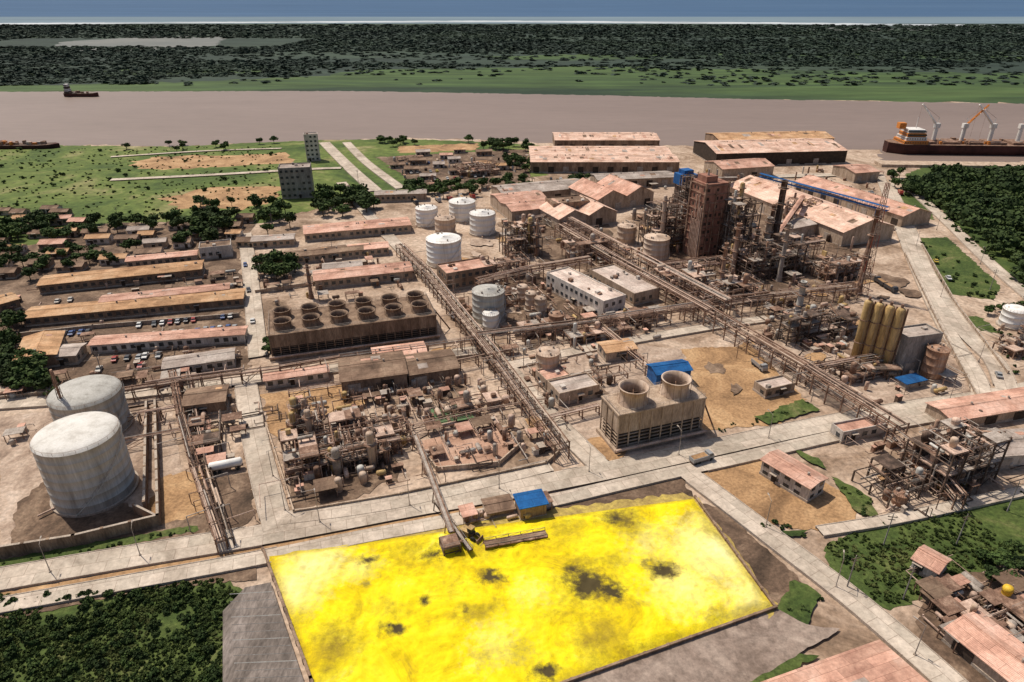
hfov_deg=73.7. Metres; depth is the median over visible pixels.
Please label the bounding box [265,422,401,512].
wall
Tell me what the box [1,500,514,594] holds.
kerb
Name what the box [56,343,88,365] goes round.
warehouse
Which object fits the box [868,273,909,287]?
dirt patch
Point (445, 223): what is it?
storage tank
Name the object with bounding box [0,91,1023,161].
river
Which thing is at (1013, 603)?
process unit
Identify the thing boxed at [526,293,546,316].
process tank
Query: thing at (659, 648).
yard wall
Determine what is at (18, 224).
tree
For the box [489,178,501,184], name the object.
tree
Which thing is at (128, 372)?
machinery yard
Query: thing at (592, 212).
factory hall
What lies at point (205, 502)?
pipe rack
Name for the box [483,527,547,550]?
conveyor gallery
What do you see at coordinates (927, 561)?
cottage
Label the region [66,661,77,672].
bush
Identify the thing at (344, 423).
process unit
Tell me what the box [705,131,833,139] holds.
warehouse
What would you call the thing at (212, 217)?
tree
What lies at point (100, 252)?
tree
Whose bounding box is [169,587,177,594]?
bush
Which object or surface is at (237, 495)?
dirt patch
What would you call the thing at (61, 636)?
bush
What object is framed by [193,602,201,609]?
bush
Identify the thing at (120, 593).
bush
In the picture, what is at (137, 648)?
bush
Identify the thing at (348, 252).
warehouse
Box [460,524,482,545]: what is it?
wheel loader
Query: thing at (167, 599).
bush
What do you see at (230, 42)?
bank
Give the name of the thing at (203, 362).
warehouse
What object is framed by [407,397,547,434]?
pipe rack
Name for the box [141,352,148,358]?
parked car
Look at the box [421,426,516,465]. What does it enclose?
brick pad
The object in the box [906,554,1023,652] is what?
machinery yard
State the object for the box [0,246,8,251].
tree
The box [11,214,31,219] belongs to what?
house
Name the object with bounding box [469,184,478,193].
tree
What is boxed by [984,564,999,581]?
tree
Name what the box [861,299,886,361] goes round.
absorber column
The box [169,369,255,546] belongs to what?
pipe rack
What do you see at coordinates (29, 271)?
tree
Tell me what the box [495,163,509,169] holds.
house
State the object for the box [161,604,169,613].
bush
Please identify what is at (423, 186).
tree
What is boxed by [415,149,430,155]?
house
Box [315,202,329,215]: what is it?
tree
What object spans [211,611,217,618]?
bush
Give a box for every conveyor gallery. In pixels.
[412,432,454,533]
[433,500,472,551]
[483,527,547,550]
[693,176,737,180]
[759,173,889,215]
[778,195,804,239]
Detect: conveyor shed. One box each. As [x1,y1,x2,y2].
[513,488,548,519]
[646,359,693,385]
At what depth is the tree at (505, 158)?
527.48 m
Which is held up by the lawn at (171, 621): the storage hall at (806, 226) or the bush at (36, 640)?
the bush at (36, 640)
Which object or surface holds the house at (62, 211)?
on the ground at (842, 461)
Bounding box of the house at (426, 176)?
[419,173,435,179]
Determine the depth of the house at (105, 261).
335.53 m
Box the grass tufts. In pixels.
[0,146,1004,681]
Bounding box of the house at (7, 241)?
[0,238,10,244]
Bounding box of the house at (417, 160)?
[409,157,426,164]
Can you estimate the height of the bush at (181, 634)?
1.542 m
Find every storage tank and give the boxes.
[29,409,139,517]
[45,373,133,432]
[208,457,242,474]
[411,203,437,228]
[426,231,461,268]
[434,213,456,233]
[449,196,475,223]
[469,207,495,237]
[472,282,505,325]
[548,308,565,334]
[616,221,636,244]
[641,231,669,264]
[917,341,953,382]
[995,302,1023,330]
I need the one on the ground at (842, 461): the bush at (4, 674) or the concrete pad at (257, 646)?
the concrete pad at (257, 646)
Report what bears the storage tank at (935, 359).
on the ground at (842, 461)
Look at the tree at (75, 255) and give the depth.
336.73 m
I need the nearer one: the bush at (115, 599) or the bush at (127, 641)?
the bush at (127, 641)
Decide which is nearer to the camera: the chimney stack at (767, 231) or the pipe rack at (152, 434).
the pipe rack at (152, 434)
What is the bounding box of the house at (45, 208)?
[39,205,62,213]
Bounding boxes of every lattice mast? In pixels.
[853,183,890,295]
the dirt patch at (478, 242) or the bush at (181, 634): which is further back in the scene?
the dirt patch at (478, 242)
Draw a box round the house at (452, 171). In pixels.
[447,167,464,174]
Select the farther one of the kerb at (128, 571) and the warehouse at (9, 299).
the warehouse at (9, 299)
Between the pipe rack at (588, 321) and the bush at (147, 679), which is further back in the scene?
the pipe rack at (588, 321)
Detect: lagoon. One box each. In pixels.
[55,36,225,50]
[672,25,1020,33]
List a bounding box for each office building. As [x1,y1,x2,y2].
[278,162,314,198]
[303,132,320,161]
[759,449,828,502]
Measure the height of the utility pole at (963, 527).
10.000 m
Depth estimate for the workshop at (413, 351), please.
247.75 m
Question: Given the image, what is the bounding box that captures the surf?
[0,20,994,26]
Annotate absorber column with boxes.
[850,296,875,360]
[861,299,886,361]
[871,301,897,363]
[881,304,908,363]
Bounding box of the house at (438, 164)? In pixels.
[433,161,444,167]
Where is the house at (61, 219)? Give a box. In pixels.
[49,214,74,225]
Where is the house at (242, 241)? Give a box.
[235,236,255,247]
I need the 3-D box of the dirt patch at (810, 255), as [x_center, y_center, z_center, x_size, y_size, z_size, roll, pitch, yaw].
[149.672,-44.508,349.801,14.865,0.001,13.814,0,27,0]
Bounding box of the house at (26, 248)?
[1,244,28,253]
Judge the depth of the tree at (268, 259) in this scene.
323.08 m
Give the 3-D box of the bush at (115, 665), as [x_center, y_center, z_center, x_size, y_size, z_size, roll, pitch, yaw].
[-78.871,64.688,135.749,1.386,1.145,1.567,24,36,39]
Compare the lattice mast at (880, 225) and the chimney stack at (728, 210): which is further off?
the chimney stack at (728, 210)
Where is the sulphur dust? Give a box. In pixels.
[389,493,777,618]
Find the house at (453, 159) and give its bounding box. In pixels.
[447,156,460,162]
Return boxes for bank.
[0,24,1023,85]
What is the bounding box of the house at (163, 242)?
[141,237,168,247]
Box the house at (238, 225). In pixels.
[221,221,243,230]
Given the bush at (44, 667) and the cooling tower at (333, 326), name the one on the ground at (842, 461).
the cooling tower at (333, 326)
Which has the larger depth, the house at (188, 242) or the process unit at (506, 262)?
the house at (188, 242)
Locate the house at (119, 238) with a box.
[113,234,140,245]
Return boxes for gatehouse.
[752,375,795,398]
[829,415,885,443]
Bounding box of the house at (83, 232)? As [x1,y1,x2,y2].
[80,227,110,238]
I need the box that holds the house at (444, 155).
[439,152,452,158]
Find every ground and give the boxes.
[0,99,1023,681]
[128,152,294,169]
[158,186,280,209]
[397,143,479,152]
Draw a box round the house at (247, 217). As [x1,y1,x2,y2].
[235,213,256,222]
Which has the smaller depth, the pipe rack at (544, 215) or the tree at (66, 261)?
the tree at (66, 261)
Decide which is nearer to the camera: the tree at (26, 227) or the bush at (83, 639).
the bush at (83, 639)
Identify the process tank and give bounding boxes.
[515,282,527,304]
[524,288,536,311]
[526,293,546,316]
[885,486,909,510]
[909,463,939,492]
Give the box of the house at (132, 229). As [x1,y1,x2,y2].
[125,225,152,233]
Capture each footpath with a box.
[546,173,834,180]
[816,486,1023,534]
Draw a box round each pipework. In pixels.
[254,383,567,507]
[338,373,492,422]
[445,291,535,364]
[484,264,672,358]
[496,340,627,407]
[501,216,662,287]
[625,200,854,261]
[653,256,872,360]
[794,329,971,404]
[845,409,1023,516]
[978,309,1022,366]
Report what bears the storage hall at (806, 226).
on the ground at (842, 461)
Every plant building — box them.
[546,267,625,319]
[589,264,659,306]
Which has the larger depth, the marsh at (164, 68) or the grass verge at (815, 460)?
the marsh at (164, 68)
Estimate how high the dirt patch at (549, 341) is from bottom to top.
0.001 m
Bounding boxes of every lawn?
[0,581,242,681]
[824,498,1023,609]
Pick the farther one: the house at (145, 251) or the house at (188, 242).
the house at (188, 242)
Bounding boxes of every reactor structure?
[637,194,687,251]
[672,172,699,220]
[717,182,762,258]
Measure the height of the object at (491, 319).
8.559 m
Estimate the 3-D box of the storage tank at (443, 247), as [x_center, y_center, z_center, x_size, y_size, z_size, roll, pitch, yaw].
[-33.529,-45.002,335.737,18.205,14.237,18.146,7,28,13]
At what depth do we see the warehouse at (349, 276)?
314.34 m
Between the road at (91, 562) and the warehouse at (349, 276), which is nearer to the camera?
the road at (91, 562)
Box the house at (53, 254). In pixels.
[45,248,72,258]
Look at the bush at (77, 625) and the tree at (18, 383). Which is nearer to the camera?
the bush at (77, 625)
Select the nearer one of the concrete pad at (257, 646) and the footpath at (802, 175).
the concrete pad at (257, 646)
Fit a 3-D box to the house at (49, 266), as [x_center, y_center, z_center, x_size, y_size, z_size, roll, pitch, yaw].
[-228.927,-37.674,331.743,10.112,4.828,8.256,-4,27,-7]
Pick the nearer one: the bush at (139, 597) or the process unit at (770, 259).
the bush at (139, 597)
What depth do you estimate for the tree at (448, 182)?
460.59 m
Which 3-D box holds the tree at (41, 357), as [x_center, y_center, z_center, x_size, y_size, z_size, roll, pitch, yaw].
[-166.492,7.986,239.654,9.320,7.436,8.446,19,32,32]
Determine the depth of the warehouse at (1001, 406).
213.44 m
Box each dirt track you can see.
[110,167,340,180]
[111,148,280,156]
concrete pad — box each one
[0,400,181,544]
[209,348,252,385]
[223,582,303,681]
[517,341,707,456]
[574,609,839,681]
[794,332,970,409]
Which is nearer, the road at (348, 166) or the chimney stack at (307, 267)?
the chimney stack at (307, 267)
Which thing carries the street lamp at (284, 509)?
on the ground at (842, 461)
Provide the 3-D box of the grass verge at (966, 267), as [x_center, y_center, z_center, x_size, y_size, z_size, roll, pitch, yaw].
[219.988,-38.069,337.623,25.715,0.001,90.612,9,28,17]
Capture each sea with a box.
[0,0,1023,16]
[0,17,1023,23]
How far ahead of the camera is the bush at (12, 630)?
143.19 m
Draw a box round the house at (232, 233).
[224,229,243,238]
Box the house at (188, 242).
[171,237,193,248]
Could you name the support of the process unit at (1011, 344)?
on the ground at (842, 461)
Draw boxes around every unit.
[186,412,222,456]
[279,407,390,483]
[286,394,325,447]
[325,426,377,476]
[353,414,414,447]
[431,405,473,422]
[439,388,516,415]
[455,157,500,177]
[479,251,529,277]
[499,214,542,257]
[504,285,538,309]
[516,309,575,337]
[561,233,616,258]
[562,321,632,346]
[571,365,628,385]
[601,304,665,326]
[653,260,716,295]
[684,268,764,306]
[727,225,811,280]
[769,304,840,345]
[782,193,822,219]
[806,250,871,282]
[820,306,859,341]
[833,361,886,385]
[851,452,937,508]
[902,417,1011,498]
[954,583,1023,635]
[961,426,1012,449]
[992,336,1023,358]
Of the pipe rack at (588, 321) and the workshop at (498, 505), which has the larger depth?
the pipe rack at (588, 321)
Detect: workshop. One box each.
[263,364,329,389]
[338,351,407,395]
[371,341,427,354]
[404,348,459,386]
[481,493,515,517]
[596,338,638,361]
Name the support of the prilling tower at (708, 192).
on the ground at (842, 461)
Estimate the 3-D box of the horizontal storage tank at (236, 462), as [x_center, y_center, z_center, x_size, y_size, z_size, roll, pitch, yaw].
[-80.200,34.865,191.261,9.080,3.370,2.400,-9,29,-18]
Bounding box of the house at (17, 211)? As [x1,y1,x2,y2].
[9,208,30,216]
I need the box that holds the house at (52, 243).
[36,238,70,249]
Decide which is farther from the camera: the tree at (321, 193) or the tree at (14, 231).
the tree at (321, 193)
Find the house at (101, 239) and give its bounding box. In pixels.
[83,233,114,244]
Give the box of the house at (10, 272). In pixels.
[0,266,21,279]
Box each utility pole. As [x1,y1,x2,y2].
[94,350,101,372]
[847,555,859,586]
[883,514,897,544]
[902,566,916,599]
[956,514,970,543]
[1006,481,1023,511]
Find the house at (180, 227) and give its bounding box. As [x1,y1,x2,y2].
[167,221,184,230]
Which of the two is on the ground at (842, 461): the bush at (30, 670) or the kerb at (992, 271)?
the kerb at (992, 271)
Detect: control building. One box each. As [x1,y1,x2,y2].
[535,364,570,391]
[546,372,599,405]
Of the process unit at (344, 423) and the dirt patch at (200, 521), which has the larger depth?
the process unit at (344, 423)
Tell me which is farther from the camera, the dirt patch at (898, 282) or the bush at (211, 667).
the dirt patch at (898, 282)
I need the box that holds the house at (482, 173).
[472,167,487,175]
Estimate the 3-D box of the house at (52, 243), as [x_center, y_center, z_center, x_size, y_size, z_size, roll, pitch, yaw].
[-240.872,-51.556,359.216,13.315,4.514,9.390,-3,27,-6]
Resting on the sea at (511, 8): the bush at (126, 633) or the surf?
the surf
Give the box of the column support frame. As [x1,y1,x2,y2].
[848,361,902,379]
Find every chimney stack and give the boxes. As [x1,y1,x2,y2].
[303,264,313,298]
[718,242,730,284]
[721,204,730,250]
[728,222,743,272]
[749,229,761,270]
[762,216,774,249]
[769,204,777,238]
[771,180,788,250]
[775,223,792,281]
[794,280,809,313]
[1015,322,1023,345]
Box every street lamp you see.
[39,536,51,572]
[131,520,140,555]
[280,478,288,510]
[764,493,771,526]
[835,550,844,586]
[913,616,925,655]
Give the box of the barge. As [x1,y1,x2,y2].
[0,140,59,148]
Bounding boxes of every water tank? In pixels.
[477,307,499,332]
[536,343,560,369]
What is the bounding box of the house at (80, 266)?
[54,261,88,272]
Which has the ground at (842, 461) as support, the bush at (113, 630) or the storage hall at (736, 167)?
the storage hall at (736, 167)
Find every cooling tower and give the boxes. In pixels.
[267,290,449,360]
[596,370,712,452]
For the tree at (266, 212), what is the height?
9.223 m
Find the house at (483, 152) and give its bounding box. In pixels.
[475,149,492,155]
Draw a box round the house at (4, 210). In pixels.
[0,207,15,214]
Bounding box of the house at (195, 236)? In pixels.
[190,231,212,239]
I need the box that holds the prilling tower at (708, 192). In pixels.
[682,169,730,259]
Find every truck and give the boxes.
[689,449,714,464]
[751,357,767,371]
[873,276,887,285]
[883,283,898,292]
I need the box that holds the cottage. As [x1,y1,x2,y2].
[909,545,951,577]
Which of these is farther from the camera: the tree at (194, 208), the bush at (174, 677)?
the tree at (194, 208)
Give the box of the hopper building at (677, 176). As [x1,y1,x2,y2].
[673,168,697,202]
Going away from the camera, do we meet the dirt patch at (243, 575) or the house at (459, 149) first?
the dirt patch at (243, 575)
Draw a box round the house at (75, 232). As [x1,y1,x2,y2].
[56,227,80,237]
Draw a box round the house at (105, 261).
[97,253,129,265]
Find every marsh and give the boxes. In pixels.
[0,66,1023,103]
[5,68,289,75]
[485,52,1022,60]
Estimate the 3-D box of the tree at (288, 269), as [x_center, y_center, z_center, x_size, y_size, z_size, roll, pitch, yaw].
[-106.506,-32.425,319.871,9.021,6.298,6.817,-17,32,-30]
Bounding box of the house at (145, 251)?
[133,247,164,254]
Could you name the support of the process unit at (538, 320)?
on the ground at (842, 461)
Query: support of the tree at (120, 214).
on the ground at (842, 461)
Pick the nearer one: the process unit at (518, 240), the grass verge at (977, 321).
the grass verge at (977, 321)
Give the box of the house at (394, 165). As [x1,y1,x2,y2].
[389,161,404,168]
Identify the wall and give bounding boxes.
[0,391,45,398]
[0,397,161,558]
[15,312,239,336]
[132,503,161,524]
[142,399,149,509]
[255,281,314,292]
[261,546,313,681]
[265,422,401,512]
[400,439,559,494]
[423,439,523,471]
[560,605,777,681]
[693,495,777,609]
[904,252,977,393]
[921,244,1009,373]
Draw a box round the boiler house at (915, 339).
[893,323,943,374]
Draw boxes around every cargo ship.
[63,84,98,96]
[882,104,1023,155]
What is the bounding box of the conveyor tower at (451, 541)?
[439,533,462,555]
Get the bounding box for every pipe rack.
[124,335,477,401]
[124,421,186,449]
[127,405,183,430]
[156,369,232,553]
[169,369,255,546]
[288,347,513,399]
[313,434,402,474]
[395,243,570,462]
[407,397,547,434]
[475,255,591,286]
[476,300,711,350]
[518,214,605,239]
[544,399,599,428]
[550,224,909,442]
[567,217,732,320]
[600,322,649,375]
[646,239,825,278]
[705,281,860,318]
[799,352,920,385]
[884,426,968,510]
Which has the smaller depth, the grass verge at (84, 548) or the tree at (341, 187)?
the grass verge at (84, 548)
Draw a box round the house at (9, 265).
[0,260,13,267]
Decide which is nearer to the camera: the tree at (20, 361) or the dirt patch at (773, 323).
the tree at (20, 361)
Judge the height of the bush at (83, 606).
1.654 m
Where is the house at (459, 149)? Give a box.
[453,147,465,152]
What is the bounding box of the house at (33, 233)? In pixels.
[26,229,54,238]
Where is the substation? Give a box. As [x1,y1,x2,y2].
[436,257,494,290]
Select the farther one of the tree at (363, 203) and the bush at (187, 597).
the tree at (363, 203)
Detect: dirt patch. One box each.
[0,222,254,387]
[0,567,256,618]
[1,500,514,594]
[2,513,209,559]
[10,482,141,542]
[148,470,205,523]
[204,473,256,531]
[259,385,365,442]
[280,440,399,508]
[322,410,342,425]
[331,377,338,383]
[374,149,530,189]
[404,418,427,442]
[433,385,466,399]
[465,297,471,306]
[470,239,492,245]
[471,251,480,256]
[487,361,499,372]
[491,272,594,349]
[498,220,637,274]
[502,280,516,287]
[505,306,521,313]
[524,416,547,429]
[533,233,551,236]
[538,257,561,264]
[546,338,557,343]
[546,477,692,510]
[588,437,625,460]
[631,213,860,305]
[633,302,654,307]
[681,346,811,429]
[701,460,856,530]
[702,503,801,605]
[704,361,725,373]
[730,383,741,394]
[737,341,755,349]
[756,313,769,317]
[770,320,785,327]
[772,339,801,355]
[781,364,797,370]
[801,251,818,258]
[804,352,825,362]
[806,289,829,295]
[813,370,839,385]
[826,242,849,249]
[853,243,866,246]
[854,278,873,283]
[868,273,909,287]
[877,295,889,298]
[881,433,902,446]
[899,288,921,296]
[915,565,1023,681]
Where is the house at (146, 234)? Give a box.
[137,230,157,239]
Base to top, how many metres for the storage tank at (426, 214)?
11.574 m
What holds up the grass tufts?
on the ground at (842, 461)
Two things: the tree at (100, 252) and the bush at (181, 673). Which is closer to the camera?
the bush at (181, 673)
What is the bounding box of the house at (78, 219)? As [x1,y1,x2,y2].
[66,217,87,223]
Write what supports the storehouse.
on the ground at (842, 461)
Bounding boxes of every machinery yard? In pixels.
[0,368,97,399]
[2,402,164,451]
[6,269,242,328]
[67,325,240,389]
[177,380,264,474]
[258,246,409,304]
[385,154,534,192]
[458,490,553,526]
[642,165,883,189]
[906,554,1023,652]
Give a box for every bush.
[0,636,14,645]
[0,669,12,679]
[2,645,17,658]
[3,649,16,660]
[4,619,16,628]
[5,615,16,622]
[7,597,17,603]
[10,626,17,632]
[16,608,22,614]
[16,630,30,638]
[26,656,39,667]
[27,666,36,674]
[29,630,35,638]
[29,638,38,645]
[40,664,48,670]
[43,590,51,596]
[45,614,52,619]
[47,646,54,653]
[48,655,59,666]
[50,631,59,637]
[52,620,62,627]
[56,631,67,639]
[61,670,66,677]
[61,676,72,681]
[62,594,71,599]
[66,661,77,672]
[67,615,76,621]
[68,636,78,642]
[69,622,82,631]
[77,602,87,609]
[77,648,85,655]
[79,633,87,642]
[81,589,91,595]
[84,641,93,648]
[85,595,92,602]
[86,627,98,637]
[86,657,97,668]
[91,618,103,627]
[92,609,102,616]
[92,650,103,659]
[95,658,108,669]
[100,611,109,618]
[101,589,113,597]
[101,644,108,653]
[102,603,111,610]
[104,617,115,626]
[106,672,117,681]
[109,628,116,635]
[110,596,120,604]
[110,640,119,645]
[112,663,119,670]
[114,601,121,609]
[115,590,124,599]
[119,646,130,655]
[119,653,127,665]
[120,634,134,642]
[122,621,132,627]
[122,638,131,644]
[122,673,128,680]
[123,628,131,636]
[124,661,133,669]
[126,591,134,598]
[128,646,140,655]
[130,587,141,592]
[131,650,142,658]
[134,594,144,602]
[134,620,140,626]
[139,652,147,658]
[142,598,150,603]
[144,675,151,681]
[146,667,159,676]
[148,619,158,629]
[148,643,155,650]
[150,628,158,635]
[151,677,160,681]
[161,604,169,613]
[161,665,174,675]
[164,596,170,602]
[167,674,180,681]
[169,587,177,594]
[170,594,179,598]
[170,600,181,610]
[170,628,179,640]
[177,629,186,639]
[178,613,191,621]
[178,666,190,677]
[182,581,189,589]
[183,593,191,601]
[185,621,194,628]
[186,651,195,659]
[191,613,197,620]
[191,629,197,635]
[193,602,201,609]
[193,655,203,662]
[195,633,205,642]
[201,645,214,653]
[202,673,209,681]
[203,600,211,608]
[206,664,215,671]
[207,597,216,604]
[210,669,220,679]
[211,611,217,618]
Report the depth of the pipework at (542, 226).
357.94 m
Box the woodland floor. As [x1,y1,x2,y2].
[905,168,1023,284]
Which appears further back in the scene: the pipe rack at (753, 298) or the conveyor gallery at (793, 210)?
the conveyor gallery at (793, 210)
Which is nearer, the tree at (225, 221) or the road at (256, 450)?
the road at (256, 450)
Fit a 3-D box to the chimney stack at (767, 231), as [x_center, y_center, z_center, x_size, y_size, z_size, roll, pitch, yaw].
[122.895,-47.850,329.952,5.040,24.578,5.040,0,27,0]
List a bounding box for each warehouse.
[0,292,21,313]
[12,330,67,368]
[24,288,246,326]
[36,260,204,294]
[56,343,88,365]
[87,325,248,353]
[98,282,230,302]
[125,250,199,266]
[161,347,235,373]
[199,239,232,259]
[250,233,295,248]
[253,244,346,264]
[303,217,411,241]
[311,244,370,262]
[312,261,413,289]
[322,260,362,269]
[347,241,389,255]
[374,189,426,202]
[529,146,679,172]
[552,132,659,145]
[693,138,848,164]
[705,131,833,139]
[761,639,927,681]
[924,387,1023,428]
[941,610,1023,681]
[963,428,1023,469]
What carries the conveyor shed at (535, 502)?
on the ground at (842, 461)
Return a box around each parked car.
[67,330,75,335]
[77,329,84,334]
[95,365,102,371]
[110,355,117,361]
[123,354,131,360]
[135,353,142,359]
[136,322,141,327]
[137,361,144,368]
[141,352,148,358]
[155,351,161,357]
[174,318,180,323]
[995,371,1002,378]
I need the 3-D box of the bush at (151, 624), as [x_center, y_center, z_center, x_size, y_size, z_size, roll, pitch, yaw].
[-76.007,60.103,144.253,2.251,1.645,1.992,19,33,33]
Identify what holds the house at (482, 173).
on the ground at (842, 461)
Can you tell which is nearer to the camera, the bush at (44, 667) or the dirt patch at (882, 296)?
the bush at (44, 667)
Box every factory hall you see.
[490,190,545,220]
[491,178,579,196]
[539,195,616,230]
[568,174,653,209]
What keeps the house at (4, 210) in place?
on the ground at (842, 461)
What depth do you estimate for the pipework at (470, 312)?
256.51 m
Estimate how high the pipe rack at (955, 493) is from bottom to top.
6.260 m
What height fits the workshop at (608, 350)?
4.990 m
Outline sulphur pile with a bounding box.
[269,499,771,681]
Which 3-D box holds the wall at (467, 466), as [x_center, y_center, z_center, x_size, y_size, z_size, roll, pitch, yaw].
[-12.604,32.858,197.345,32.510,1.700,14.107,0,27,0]
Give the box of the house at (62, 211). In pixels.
[48,208,72,214]
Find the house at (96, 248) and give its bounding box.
[81,247,104,258]
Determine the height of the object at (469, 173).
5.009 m
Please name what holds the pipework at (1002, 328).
on the ground at (842, 461)
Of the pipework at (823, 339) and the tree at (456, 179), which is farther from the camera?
the tree at (456, 179)
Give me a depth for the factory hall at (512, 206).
409.23 m
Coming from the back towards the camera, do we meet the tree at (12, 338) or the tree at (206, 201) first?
the tree at (206, 201)
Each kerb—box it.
[0,346,479,410]
[0,393,958,592]
[0,421,934,614]
[234,385,288,520]
[239,234,267,358]
[298,459,546,508]
[319,143,381,189]
[336,182,605,465]
[342,142,400,188]
[516,315,771,367]
[685,473,968,681]
[815,485,1023,537]
[877,175,989,387]
[894,184,1016,384]
[908,191,1023,299]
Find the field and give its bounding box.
[0,139,547,244]
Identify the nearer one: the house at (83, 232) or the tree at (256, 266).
the tree at (256, 266)
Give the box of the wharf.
[874,160,1023,167]
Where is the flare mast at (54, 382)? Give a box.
[49,369,62,398]
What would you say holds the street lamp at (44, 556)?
on the ground at (842, 461)
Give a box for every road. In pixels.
[0,346,478,407]
[0,382,1023,588]
[0,413,934,611]
[235,383,291,532]
[240,233,266,357]
[280,460,553,524]
[320,142,380,190]
[337,182,610,469]
[343,142,402,188]
[502,316,768,368]
[680,469,966,681]
[878,174,990,394]
[883,182,1017,389]
[912,192,1023,295]
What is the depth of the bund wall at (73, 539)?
166.81 m
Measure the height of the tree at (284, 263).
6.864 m
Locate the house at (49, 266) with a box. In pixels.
[25,258,55,269]
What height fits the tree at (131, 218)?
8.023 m
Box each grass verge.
[0,526,198,566]
[751,653,819,681]
[754,399,819,423]
[778,580,821,623]
[781,530,806,535]
[796,450,826,468]
[831,476,877,515]
[900,192,933,219]
[921,237,1000,299]
[968,316,999,333]
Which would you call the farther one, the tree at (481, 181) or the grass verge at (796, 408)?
the tree at (481, 181)
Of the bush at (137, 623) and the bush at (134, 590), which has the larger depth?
the bush at (134, 590)
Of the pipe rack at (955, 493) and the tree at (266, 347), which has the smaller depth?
the pipe rack at (955, 493)
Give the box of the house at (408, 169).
[404,166,418,173]
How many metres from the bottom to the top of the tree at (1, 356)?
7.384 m
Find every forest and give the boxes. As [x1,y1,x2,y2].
[0,23,1023,85]
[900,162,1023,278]
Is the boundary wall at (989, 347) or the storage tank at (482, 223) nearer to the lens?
the boundary wall at (989, 347)
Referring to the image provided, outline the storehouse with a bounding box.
[181,384,229,417]
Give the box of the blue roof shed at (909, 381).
[894,373,927,389]
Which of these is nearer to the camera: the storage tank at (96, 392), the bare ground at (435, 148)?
the storage tank at (96, 392)
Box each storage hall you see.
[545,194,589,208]
[590,171,674,186]
[703,158,774,179]
[729,175,894,245]
[781,217,817,239]
[794,174,931,226]
[832,164,880,182]
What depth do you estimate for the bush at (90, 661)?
135.99 m
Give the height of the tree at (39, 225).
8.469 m
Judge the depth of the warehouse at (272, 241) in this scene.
359.13 m
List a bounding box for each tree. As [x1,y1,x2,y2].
[0,216,15,223]
[0,223,16,239]
[0,229,9,237]
[0,240,6,246]
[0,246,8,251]
[0,252,12,259]
[0,256,9,264]
[0,309,15,317]
[0,315,16,327]
[0,327,14,337]
[0,332,21,348]
[0,341,15,352]
[0,351,11,359]
[0,352,15,361]
[0,361,19,374]
[0,370,22,386]
[4,356,30,371]
[5,221,23,235]
[5,375,34,391]
[7,227,23,240]
[9,244,24,253]
[11,309,26,327]
[11,346,26,358]
[11,364,29,377]
[12,252,27,266]
[14,217,25,222]
[20,267,37,280]
[21,223,31,231]
[23,220,35,223]
[23,358,40,369]
[25,252,39,256]
[25,348,37,354]
[25,365,49,379]
[26,209,44,219]
[27,253,37,258]
[29,350,48,366]
[30,375,59,389]
[31,220,50,228]
[32,260,48,271]
[34,214,47,221]
[36,255,50,262]
[38,246,50,252]
[41,227,52,238]
[42,386,53,394]
[45,212,58,220]
[47,226,62,237]
[56,249,66,258]
[58,230,72,237]
[60,258,75,265]
[62,240,77,247]
[63,225,71,229]
[68,221,82,228]
[68,252,80,261]
[69,245,86,253]
[77,223,86,229]
[81,244,100,250]
[81,252,93,263]
[85,221,98,232]
[86,212,101,223]
[86,213,97,222]
[87,249,99,259]
[94,250,106,258]
[106,214,116,221]
[107,219,122,232]
[107,254,118,260]
[111,212,123,216]
[113,214,127,226]
[119,240,131,251]
[121,143,130,147]
[126,238,141,247]
[128,214,140,225]
[134,213,144,223]
[141,213,160,228]
[147,219,158,229]
[158,212,166,221]
[163,207,181,219]
[168,216,184,229]
[170,228,192,241]
[171,145,179,150]
[178,215,192,225]
[188,216,204,224]
[191,205,200,211]
[191,209,201,216]
[191,220,209,233]
[192,195,206,206]
[196,211,221,221]
[198,198,211,204]
[200,226,218,240]
[202,203,219,211]
[207,215,221,233]
[209,198,219,205]
[209,215,233,234]
[211,140,219,144]
[220,207,239,216]
[227,197,235,204]
[246,193,258,206]
[251,197,266,208]
[251,253,263,263]
[251,262,270,278]
[256,212,268,223]
[259,204,280,211]
[259,223,273,234]
[260,209,280,223]
[261,262,278,278]
[261,344,270,352]
[262,253,280,261]
[262,255,273,265]
[262,336,268,342]
[263,264,285,280]
[264,195,277,202]
[267,249,281,261]
[269,136,278,140]
[272,200,283,209]
[272,213,282,222]
[276,198,291,213]
[277,252,295,261]
[277,262,290,275]
[279,212,296,227]
[282,252,298,260]
[283,266,292,278]
[286,260,302,272]
[310,198,323,211]
[312,187,332,198]
[315,183,326,189]
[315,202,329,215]
[324,199,334,211]
[326,190,338,198]
[331,204,351,216]
[333,183,346,193]
[333,195,347,205]
[343,188,355,203]
[346,194,357,206]
[350,183,367,189]
[355,189,369,195]
[355,193,375,208]
[356,198,371,212]
[372,198,380,207]
[387,140,397,144]
[394,138,404,144]
[402,182,413,189]
[403,178,416,184]
[405,184,416,189]
[416,176,424,184]
[418,184,430,190]
[428,184,439,195]
[433,178,446,186]
[437,185,448,198]
[442,180,451,187]
[450,177,460,182]
[450,182,466,193]
[464,134,473,142]
[464,181,473,192]
[467,179,476,184]
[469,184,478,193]
[476,178,485,189]
[480,141,486,148]
[488,138,496,148]
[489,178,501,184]
[492,141,499,150]
[499,141,507,150]
[501,175,510,180]
[502,155,513,160]
[504,171,513,180]
[504,180,515,183]
[505,158,512,168]
[510,137,518,142]
[510,153,518,161]
[516,156,526,164]
[518,173,528,182]
[520,163,529,171]
[521,143,528,150]
[572,173,584,177]
[583,173,590,178]
[887,169,899,178]
[890,177,900,187]
[896,167,905,176]
[900,183,912,194]
[915,187,926,196]
[975,547,996,561]
[984,305,995,314]
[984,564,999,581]
[991,551,1015,568]
[996,303,1005,309]
[996,546,1015,558]
[1000,568,1021,576]
[1002,540,1023,553]
[1012,558,1023,571]

